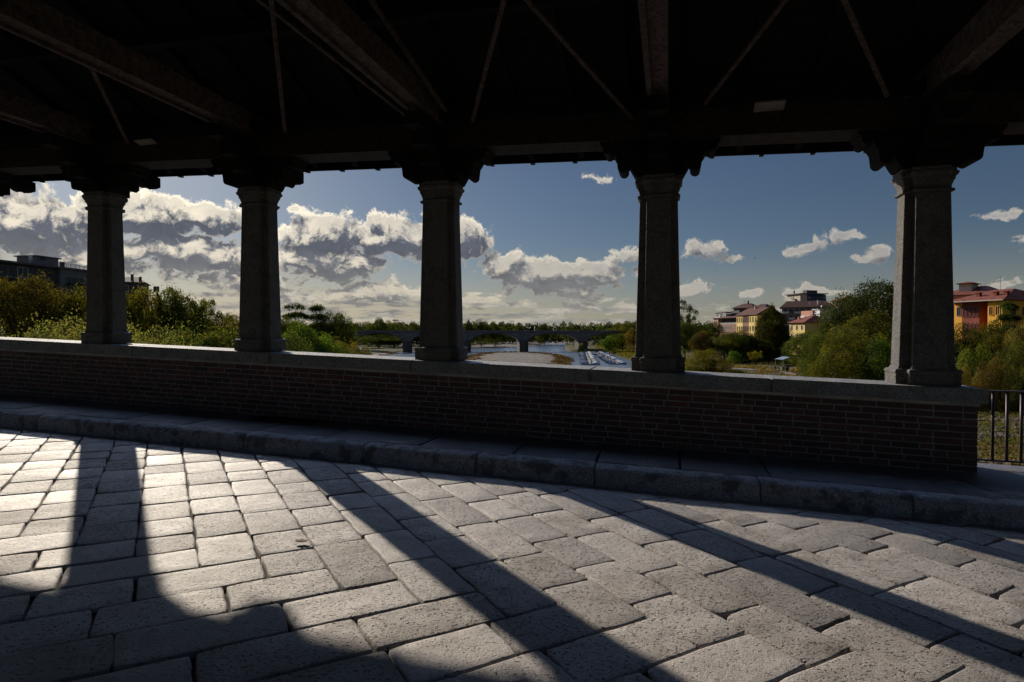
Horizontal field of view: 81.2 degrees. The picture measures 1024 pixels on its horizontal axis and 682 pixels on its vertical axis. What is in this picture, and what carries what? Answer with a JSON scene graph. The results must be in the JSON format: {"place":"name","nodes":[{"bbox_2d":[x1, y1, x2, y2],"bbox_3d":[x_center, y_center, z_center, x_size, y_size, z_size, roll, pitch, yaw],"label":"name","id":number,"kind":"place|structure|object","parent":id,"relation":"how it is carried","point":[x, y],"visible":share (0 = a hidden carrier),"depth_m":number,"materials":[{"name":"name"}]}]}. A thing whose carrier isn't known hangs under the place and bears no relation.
{"place":"outdoors","nodes":[
{"label":"outdoors","id":0,"kind":"place"},
{"bbox_2d":[384,341,631,367],"bbox_3d":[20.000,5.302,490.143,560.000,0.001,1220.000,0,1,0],"label":"water","id":1,"kind":"structure","parent":0,"point":[560,349],"depth_m":371.89,"materials":[{"name":"blue liquid"}]},
{"bbox_2d":[471,342,546,347],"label":"gravel bar","id":2,"kind":"object","parent":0,"point":[490,345],"visible":0.33,"depth_m":538.12,"materials":[{"name":"grey gravel"}]},
{"bbox_2d":[0,426,1023,681],"bbox_3d":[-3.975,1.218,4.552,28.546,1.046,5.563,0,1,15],"label":"road paving","id":3,"kind":"structure","parent":0,"point":[434,574],"depth_m":3.41,"materials":[{"name":"stone"}]},
{"bbox_2d":[0,408,1023,528],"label":"kerb","id":4,"kind":"structure","parent":3,"relation":"on","point":[980,510],"depth_m":5.59,"materials":[{"name":"stone"}]},
{"bbox_2d":[0,393,1023,499],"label":"pavement","id":5,"kind":"structure","parent":0,"point":[996,481],"depth_m":6.23,"materials":[{"name":"grey stone"}]},
{"bbox_2d":[0,337,988,472],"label":"parapet wall","id":6,"kind":"structure","parent":5,"relation":"on","point":[875,422],"depth_m":6.88,"materials":[{"name":"brick"}]},
{"bbox_2d":[80,191,132,342],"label":"stone pillar","id":7,"kind":"structure","parent":6,"relation":"on","point":[106,318],"depth_m":8.65,"materials":[{"name":"stone"}]},
{"bbox_2d":[233,186,286,351],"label":"stone pillar","id":8,"kind":"structure","parent":6,"relation":"on","point":[260,319],"depth_m":7.98,"materials":[{"name":"stone"}]},
{"bbox_2d":[414,180,467,360],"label":"stone pillar","id":9,"kind":"structure","parent":6,"relation":"on","point":[441,325],"depth_m":7.31,"materials":[{"name":"stone"}]},
{"bbox_2d":[631,173,685,372],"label":"stone pillar","id":10,"kind":"structure","parent":6,"relation":"on","point":[658,336],"depth_m":6.64,"materials":[{"name":"stone"}]},
{"bbox_2d":[884,164,962,386],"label":"stone pillar","id":11,"kind":"structure","parent":6,"relation":"on","point":[923,348],"depth_m":5.98,"materials":[{"name":"stone"}]},
{"bbox_2d":[0,0,1023,197],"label":"timber roof","id":12,"kind":"structure","parent":11,"relation":"on","point":[280,95],"depth_m":6.53,"materials":[{"name":"wood"}]},
{"bbox_2d":[134,138,158,145],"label":"ceiling panel","id":13,"kind":"structure","parent":12,"relation":"attached to","point":[147,141],"depth_m":8.28,"materials":[{"name":"wood"}]},
{"bbox_2d":[751,99,786,111],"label":"ceiling panel","id":14,"kind":"structure","parent":12,"relation":"attached to","point":[769,105],"depth_m":6.23,"materials":[{"name":"wood"}]},
{"bbox_2d":[976,390,1023,462],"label":"iron railing","id":15,"kind":"object","parent":5,"relation":"on","point":[1007,426],"visible":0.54,"depth_m":6.00,"materials":[{"name":"metal"}]},
{"bbox_2d":[0,145,1023,328],"label":"sky","id":16,"kind":"structure","parent":0,"point":[556,242],"materials":[{"name":"blue"}]},
{"bbox_2d":[472,352,569,364],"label":"gravel island","id":17,"kind":"structure","parent":0,"point":[524,357],"depth_m":284.44,"materials":[{"name":"grey gravel"}]},
{"bbox_2d":[467,351,574,364],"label":"gravel island weeds","id":18,"kind":"object","parent":17,"relation":"on","point":[559,357],"visible":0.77,"depth_m":288.00,"materials":[{"name":"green plant"}]},
{"bbox_2d":[356,337,1023,459],"bbox_3d":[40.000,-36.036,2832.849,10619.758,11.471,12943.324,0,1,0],"label":"ground","id":19,"kind":"structure","parent":0,"point":[570,347],"depth_m":263.98,"materials":[{"name":"green plant"}]},
{"bbox_2d":[0,320,52,338],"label":"willow","id":20,"kind":"object","parent":19,"relation":"on","point":[35,330],"visible":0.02,"depth_m":59.63,"materials":[{"name":"green plant"}]},
{"bbox_2d":[8,291,74,336],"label":"leafy tree","id":21,"kind":"object","parent":19,"relation":"on","point":[30,314],"depth_m":92.57,"materials":[{"name":"green plant"}]},
{"bbox_2d":[0,269,85,338],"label":"broad tree","id":22,"kind":"object","parent":19,"relation":"on","point":[15,294],"visible":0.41,"depth_m":85.66,"materials":[{"name":"green plant"}]},
{"bbox_2d":[0,255,86,335],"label":"apartment block","id":23,"kind":"structure","parent":19,"relation":"on","point":[61,275],"depth_m":133.64,"materials":[{"name":"paint"}]},
{"bbox_2d":[0,265,8,275],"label":"window","id":24,"kind":"structure","parent":23,"relation":"in","point":[3,268],"depth_m":124.36,"materials":[{"name":"grey glass"}]},
{"bbox_2d":[7,265,18,276],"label":"window","id":25,"kind":"structure","parent":23,"relation":"in","point":[12,269],"depth_m":126.29,"materials":[{"name":"grey glass"}]},
{"bbox_2d":[17,267,27,277],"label":"window","id":26,"kind":"structure","parent":23,"relation":"in","point":[22,270],"depth_m":128.25,"materials":[{"name":"grey glass"}]},
{"bbox_2d":[17,303,85,340],"bbox_3d":[-46.181,5.117,62.001,14.444,17.938,14.288,1,1,38],"label":"willow","id":27,"kind":"object","parent":19,"relation":"on","point":[60,327],"visible":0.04,"depth_m":60.34,"materials":[{"name":"green plant"}]},
{"bbox_2d":[28,279,86,339],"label":"leafy tree","id":28,"kind":"object","parent":19,"relation":"on","point":[81,301],"visible":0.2,"depth_m":90.64,"materials":[{"name":"green plant"}]},
{"bbox_2d":[125,274,158,323],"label":"brown roofed house","id":29,"kind":"structure","parent":19,"relation":"on","point":[132,281],"depth_m":180.42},
{"bbox_2d":[126,282,181,343],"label":"leafy tree","id":30,"kind":"object","parent":19,"relation":"on","point":[146,316],"visible":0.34,"depth_m":93.60,"materials":[{"name":"green plant"}]},
{"bbox_2d":[127,313,192,345],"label":"willow","id":31,"kind":"object","parent":19,"relation":"on","point":[159,340],"visible":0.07,"depth_m":65.90,"materials":[{"name":"green plant"}]},
{"bbox_2d":[133,319,190,345],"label":"bush","id":32,"kind":"object","parent":19,"relation":"on","point":[167,336],"depth_m":71.52,"materials":[{"name":"green plant"}]},
{"bbox_2d":[141,297,214,345],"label":"leafy tree","id":33,"kind":"object","parent":19,"relation":"on","point":[180,317],"visible":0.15,"depth_m":96.18,"materials":[{"name":"green plant"}]},
{"bbox_2d":[142,283,216,343],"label":"leafy tree","id":34,"kind":"object","parent":19,"relation":"on","point":[184,307],"visible":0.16,"depth_m":101.28,"materials":[{"name":"green plant"}]},
{"bbox_2d":[154,320,224,346],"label":"bush","id":35,"kind":"object","parent":19,"relation":"on","point":[197,344],"visible":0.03,"depth_m":72.11,"materials":[{"name":"green plant"}]},
{"bbox_2d":[164,285,223,342],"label":"airy tree","id":36,"kind":"object","parent":19,"relation":"on","point":[203,307],"visible":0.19,"depth_m":103.99,"materials":[{"name":"green plant"}]},
{"bbox_2d":[195,320,234,347],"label":"bush","id":37,"kind":"object","parent":19,"relation":"on","point":[216,340],"depth_m":73.31,"materials":[{"name":"green plant"}]},
{"bbox_2d":[197,298,233,335],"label":"airy tree","id":38,"kind":"object","parent":19,"relation":"on","point":[213,303],"visible":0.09,"depth_m":112.38,"materials":[{"name":"green plant"}]},
{"bbox_2d":[193,315,238,347],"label":"bush","id":39,"kind":"object","parent":19,"relation":"on","point":[218,339],"visible":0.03,"depth_m":75.20,"materials":[{"name":"green plant"}]},
{"bbox_2d":[219,312,238,347],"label":"leafy tree","id":40,"kind":"object","parent":19,"relation":"on","point":[235,324],"visible":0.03,"depth_m":115.45,"materials":[{"name":"green plant"}]},
{"bbox_2d":[281,316,307,337],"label":"leafy tree","id":41,"kind":"object","parent":19,"relation":"on","point":[284,326],"visible":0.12,"depth_m":149.64,"materials":[{"name":"green plant"}]},
{"bbox_2d":[282,303,310,336],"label":"cedar","id":42,"kind":"object","parent":19,"relation":"on","point":[294,315],"visible":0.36,"depth_m":163.80,"materials":[{"name":"green plant"}]},
{"bbox_2d":[283,325,315,351],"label":"bush","id":43,"kind":"object","parent":19,"relation":"on","point":[291,344],"visible":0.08,"depth_m":104.14,"materials":[{"name":"green plant"}]},
{"bbox_2d":[281,316,338,351],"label":"leafy tree","id":44,"kind":"object","parent":19,"relation":"on","point":[312,337],"visible":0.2,"depth_m":125.78,"materials":[{"name":"green plant"}]},
{"bbox_2d":[304,304,328,338],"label":"cedar","id":45,"kind":"object","parent":19,"relation":"on","point":[316,308],"visible":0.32,"depth_m":168.74,"materials":[{"name":"green plant"}]},
{"bbox_2d":[309,332,344,353],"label":"bush","id":46,"kind":"object","parent":19,"relation":"on","point":[327,348],"visible":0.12,"depth_m":124.00,"materials":[{"name":"green plant"}]},
{"bbox_2d":[308,309,356,351],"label":"leafy tree","id":47,"kind":"object","parent":19,"relation":"on","point":[336,323],"visible":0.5,"depth_m":165.95,"materials":[{"name":"green plant"}]},
{"bbox_2d":[324,339,348,353],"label":"bush","id":48,"kind":"object","parent":19,"relation":"on","point":[342,347],"visible":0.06,"depth_m":130.31,"materials":[{"name":"green plant"}]},
{"bbox_2d":[330,315,359,348],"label":"airy tree","id":49,"kind":"object","parent":19,"relation":"on","point":[356,328],"visible":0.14,"depth_m":172.23,"materials":[{"name":"green plant"}]},
{"bbox_2d":[350,340,372,354],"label":"bush","id":50,"kind":"object","parent":19,"relation":"on","point":[361,351],"visible":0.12,"depth_m":150.21,"materials":[{"name":"green plant"}]},
{"bbox_2d":[365,317,390,335],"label":"leafy tree","id":51,"kind":"object","parent":19,"relation":"on","point":[379,323],"visible":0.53,"depth_m":465.20,"materials":[{"name":"green plant"}]},
{"bbox_2d":[355,334,401,347],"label":"leafy tree","id":52,"kind":"object","parent":19,"relation":"on","point":[374,340],"visible":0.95,"depth_m":414.93,"materials":[{"name":"green plant"}]},
{"bbox_2d":[381,336,402,347],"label":"leafy tree","id":53,"kind":"object","parent":19,"relation":"on","point":[395,342],"visible":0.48,"depth_m":420.57,"materials":[{"name":"green plant"}]},
{"bbox_2d":[386,319,403,329],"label":"airy tree","id":54,"kind":"object","parent":19,"relation":"on","point":[397,327],"visible":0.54,"depth_m":477.40,"materials":[{"name":"green plant"}]},
{"bbox_2d":[402,322,419,329],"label":"leafy tree","id":55,"kind":"object","parent":19,"relation":"on","point":[415,326],"visible":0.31,"depth_m":486.02,"materials":[{"name":"green plant"}]},
{"bbox_2d":[463,320,475,345],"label":"tall tree","id":56,"kind":"object","parent":19,"relation":"on","point":[466,326],"visible":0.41,"depth_m":498.13,"materials":[{"name":"green plant"}]},
{"bbox_2d":[306,330,635,351],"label":"road bridge","id":57,"kind":"structure","parent":19,"relation":"on","point":[521,337],"depth_m":388.05,"materials":[{"name":"stone"}]},
{"bbox_2d":[470,318,491,345],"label":"leafy tree","id":58,"kind":"object","parent":19,"relation":"on","point":[481,326],"visible":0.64,"depth_m":501.47,"materials":[{"name":"green plant"}]},
{"bbox_2d":[486,320,505,345],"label":"leafy tree","id":59,"kind":"object","parent":19,"relation":"on","point":[494,326],"visible":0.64,"depth_m":507.09,"materials":[{"name":"green plant"}]},
{"bbox_2d":[285,320,712,348],"bbox_3d":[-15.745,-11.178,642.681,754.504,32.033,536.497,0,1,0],"label":"distant wood","id":60,"kind":"object","parent":19,"relation":"on","point":[510,339],"visible":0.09,"depth_m":607.14,"materials":[{"name":"green plant"}]},
{"bbox_2d":[536,323,552,344],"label":"leafy tree","id":61,"kind":"object","parent":19,"relation":"on","point":[544,336],"visible":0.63,"depth_m":577.07,"materials":[{"name":"green plant"}]},
{"bbox_2d":[599,335,617,353],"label":"leafy tree","id":62,"kind":"object","parent":19,"relation":"on","point":[606,346],"visible":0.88,"depth_m":348.09,"materials":[{"name":"green plant"}]},
{"bbox_2d":[595,341,635,359],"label":"bank shrubs","id":63,"kind":"object","parent":19,"relation":"on","point":[626,351],"visible":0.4,"depth_m":342.27,"materials":[{"name":"green plant"}]},
{"bbox_2d":[610,332,634,350],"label":"leafy tree","id":64,"kind":"object","parent":19,"relation":"on","point":[622,342],"visible":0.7,"depth_m":342.30,"materials":[{"name":"green plant"}]},
{"bbox_2d":[617,320,635,347],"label":"leafy tree","id":65,"kind":"object","parent":19,"relation":"on","point":[625,327],"visible":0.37,"depth_m":397.75,"materials":[{"name":"green plant"}]},
{"bbox_2d":[624,327,635,351],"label":"leafy tree","id":66,"kind":"object","parent":19,"relation":"on","point":[628,337],"visible":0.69,"depth_m":327.76,"materials":[{"name":"green plant"}]},
{"bbox_2d":[680,300,697,328],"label":"airy tree","id":67,"kind":"object","parent":19,"relation":"on","point":[687,318],"visible":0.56,"depth_m":253.32,"materials":[{"name":"green plant"}]},
{"bbox_2d":[681,321,700,358],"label":"leafy tree","id":68,"kind":"object","parent":19,"relation":"on","point":[687,333],"visible":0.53,"depth_m":242.36,"materials":[{"name":"green plant"}]},
{"bbox_2d":[687,329,718,355],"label":"leafy tree","id":69,"kind":"object","parent":19,"relation":"on","point":[702,336],"visible":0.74,"depth_m":232.93,"materials":[{"name":"green plant"}]},
{"bbox_2d":[685,347,733,371],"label":"bush","id":70,"kind":"object","parent":19,"relation":"on","point":[710,365],"visible":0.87,"depth_m":169.91,"materials":[{"name":"green plant"}]},
{"bbox_2d":[706,321,724,354],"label":"leafy tree","id":71,"kind":"object","parent":19,"relation":"on","point":[712,330],"visible":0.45,"depth_m":283.33,"materials":[{"name":"green plant"}]},
{"bbox_2d":[707,332,741,359],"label":"leafy tree","id":72,"kind":"object","parent":19,"relation":"on","point":[719,344],"visible":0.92,"depth_m":225.49,"materials":[{"name":"green plant"}]},
{"bbox_2d":[712,316,736,335],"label":"pink house","id":73,"kind":"structure","parent":19,"relation":"on","point":[729,323],"depth_m":300.04,"materials":[{"name":"paint"}]},
{"bbox_2d":[716,310,743,317],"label":"terrace block","id":74,"kind":"structure","parent":19,"relation":"on","point":[724,314],"depth_m":328.71,"materials":[{"name":"paint"}]},
{"bbox_2d":[726,351,742,363],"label":"bush","id":75,"kind":"object","parent":19,"relation":"on","point":[737,359],"visible":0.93,"depth_m":213.64,"materials":[{"name":"green plant"}]},
{"bbox_2d":[725,334,753,356],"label":"leafy tree","id":76,"kind":"object","parent":19,"relation":"on","point":[744,344],"visible":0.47,"depth_m":227.85,"materials":[{"name":"green plant"}]},
{"bbox_2d":[683,355,803,375],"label":"meadow grass","id":77,"kind":"structure","parent":19,"relation":"on","point":[763,369],"depth_m":180.36,"materials":[{"name":"green plant"}]},
{"bbox_2d":[740,352,752,362],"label":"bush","id":78,"kind":"object","parent":19,"relation":"on","point":[744,358],"visible":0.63,"depth_m":220.27,"materials":[{"name":"green plant"}]},
{"bbox_2d":[740,332,760,355],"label":"leafy tree","id":79,"kind":"object","parent":19,"relation":"on","point":[753,349],"visible":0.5,"depth_m":229.91,"materials":[{"name":"green plant"}]},
{"bbox_2d":[735,305,781,335],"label":"yellow house","id":80,"kind":"structure","parent":19,"relation":"on","point":[746,318],"depth_m":276.25,"materials":[{"name":"yellow paint"}]},
{"bbox_2d":[754,350,780,361],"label":"bush","id":81,"kind":"object","parent":19,"relation":"on","point":[765,359],"visible":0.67,"depth_m":223.84,"materials":[{"name":"green plant"}]},
{"bbox_2d":[749,302,795,361],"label":"tall tree","id":82,"kind":"object","parent":19,"relation":"on","point":[773,316],"visible":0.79,"depth_m":225.13,"materials":[{"name":"green plant"}]},
{"bbox_2d":[762,321,793,359],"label":"tall tree","id":83,"kind":"object","parent":19,"relation":"on","point":[781,340],"visible":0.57,"depth_m":223.25,"materials":[{"name":"green plant"}]},
{"bbox_2d":[779,329,816,370],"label":"leafy tree","id":84,"kind":"object","parent":19,"relation":"on","point":[794,341],"visible":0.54,"depth_m":164.63,"materials":[{"name":"green plant"}]},
{"bbox_2d":[778,300,831,331],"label":"balcony block","id":85,"kind":"structure","parent":19,"relation":"on","point":[791,310],"depth_m":327.68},
{"bbox_2d":[788,315,830,354],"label":"red roofed house","id":86,"kind":"structure","parent":19,"relation":"on","point":[803,324],"depth_m":227.40,"materials":[{"name":"ceramic"}]},
{"bbox_2d":[799,364,833,377],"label":"bush","id":87,"kind":"object","parent":19,"relation":"on","point":[809,374],"visible":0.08,"depth_m":73.74,"materials":[{"name":"green plant"}]},
{"bbox_2d":[793,329,855,378],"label":"broad tree","id":88,"kind":"object","parent":19,"relation":"on","point":[816,345],"visible":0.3,"depth_m":87.82,"materials":[{"name":"green plant"}]},
{"bbox_2d":[821,308,850,335],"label":"leafy tree","id":89,"kind":"object","parent":19,"relation":"on","point":[839,318],"visible":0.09,"depth_m":123.42,"materials":[{"name":"green plant"}]},
{"bbox_2d":[805,332,890,379],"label":"broad tree","id":90,"kind":"object","parent":19,"relation":"on","point":[851,347],"visible":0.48,"depth_m":68.85,"materials":[{"name":"green plant"}]},
{"bbox_2d":[808,275,893,371],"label":"broad tree","id":91,"kind":"object","parent":19,"relation":"on","point":[859,305],"visible":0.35,"depth_m":119.61,"materials":[{"name":"green plant"}]},
{"bbox_2d":[823,303,891,371],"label":"leafy tree","id":92,"kind":"object","parent":19,"relation":"on","point":[861,328],"visible":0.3,"depth_m":90.78,"materials":[{"name":"green plant"}]},
{"bbox_2d":[854,337,891,380],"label":"leafy tree","id":93,"kind":"object","parent":19,"relation":"on","point":[886,356],"visible":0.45,"depth_m":65.17,"materials":[{"name":"green plant"}]},
{"bbox_2d":[956,362,982,412],"bbox_3d":[42.458,4.523,56.108,3.256,5.344,2.964,0,1,5],"label":"bush","id":94,"kind":"object","parent":19,"relation":"on","point":[967,383],"visible":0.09,"depth_m":55.98,"materials":[{"name":"green plant"}]},
{"bbox_2d":[954,317,992,374],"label":"leafy tree","id":95,"kind":"object","parent":19,"relation":"on","point":[968,341],"visible":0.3,"depth_m":81.08,"materials":[{"name":"green plant"}]},
{"bbox_2d":[953,282,998,303],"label":"turret house","id":96,"kind":"structure","parent":19,"relation":"on","point":[966,289],"depth_m":147.62,"materials":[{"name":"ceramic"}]},
{"bbox_2d":[955,339,1005,406],"bbox_3d":[48.187,3.712,62.034,5.469,8.155,6.008,-1,1,-40],"label":"bush","id":97,"kind":"object","parent":19,"relation":"on","point":[972,366],"visible":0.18,"depth_m":62.00,"materials":[{"name":"green plant"}]},
{"bbox_2d":[954,277,1023,345],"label":"arcade house","id":98,"kind":"structure","parent":19,"relation":"on","point":[979,309],"depth_m":122.59,"materials":[{"name":"paint"}]},
{"bbox_2d":[973,316,1008,378],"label":"leafy tree","id":99,"kind":"object","parent":19,"relation":"on","point":[995,338],"visible":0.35,"depth_m":83.24,"materials":[{"name":"green plant"}]},
{"bbox_2d":[969,354,1017,412],"bbox_3d":[45.166,4.265,56.063,4.034,6.103,3.724,0,1,-6],"label":"bush","id":100,"kind":"object","parent":19,"relation":"on","point":[989,384],"visible":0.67,"depth_m":55.63,"materials":[{"name":"green plant"}]},
{"bbox_2d":[977,409,1023,465],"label":"slope weeds","id":101,"kind":"object","parent":19,"relation":"on","point":[996,453],"visible":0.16,"depth_m":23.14,"materials":[{"name":"green plant"}]},
{"bbox_2d":[977,410,1023,465],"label":"rubble","id":102,"kind":"object","parent":19,"relation":"on","point":[998,434],"visible":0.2,"depth_m":35.93,"materials":[{"name":"stone"}]},
{"bbox_2d":[987,336,1023,409],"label":"bush","id":103,"kind":"object","parent":19,"relation":"on","point":[1017,352],"visible":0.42,"depth_m":59.61,"materials":[{"name":"green plant"}]},
{"bbox_2d":[993,301,1023,374],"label":"cedar","id":104,"kind":"object","parent":19,"relation":"on","point":[1009,306],"visible":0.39,"depth_m":85.71,"materials":[{"name":"green plant"}]},
{"bbox_2d":[999,365,1023,414],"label":"bush","id":105,"kind":"object","parent":19,"relation":"on","point":[1015,397],"visible":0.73,"depth_m":54.18,"materials":[{"name":"green plant"}]},
{"bbox_2d":[1000,324,1023,375],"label":"leafy tree","id":106,"kind":"object","parent":19,"relation":"on","point":[1020,335],"visible":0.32,"depth_m":78.20,"materials":[{"name":"green plant"}]},
{"bbox_2d":[731,301,769,310],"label":"hipped block","id":107,"kind":"structure","parent":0,"point":[745,306],"depth_m":356.61,"materials":[{"name":"paint"}]},
{"bbox_2d":[786,290,828,300],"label":"blue block","id":108,"kind":"structure","parent":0,"point":[809,295],"depth_m":416.52,"materials":[{"name":"concrete"}]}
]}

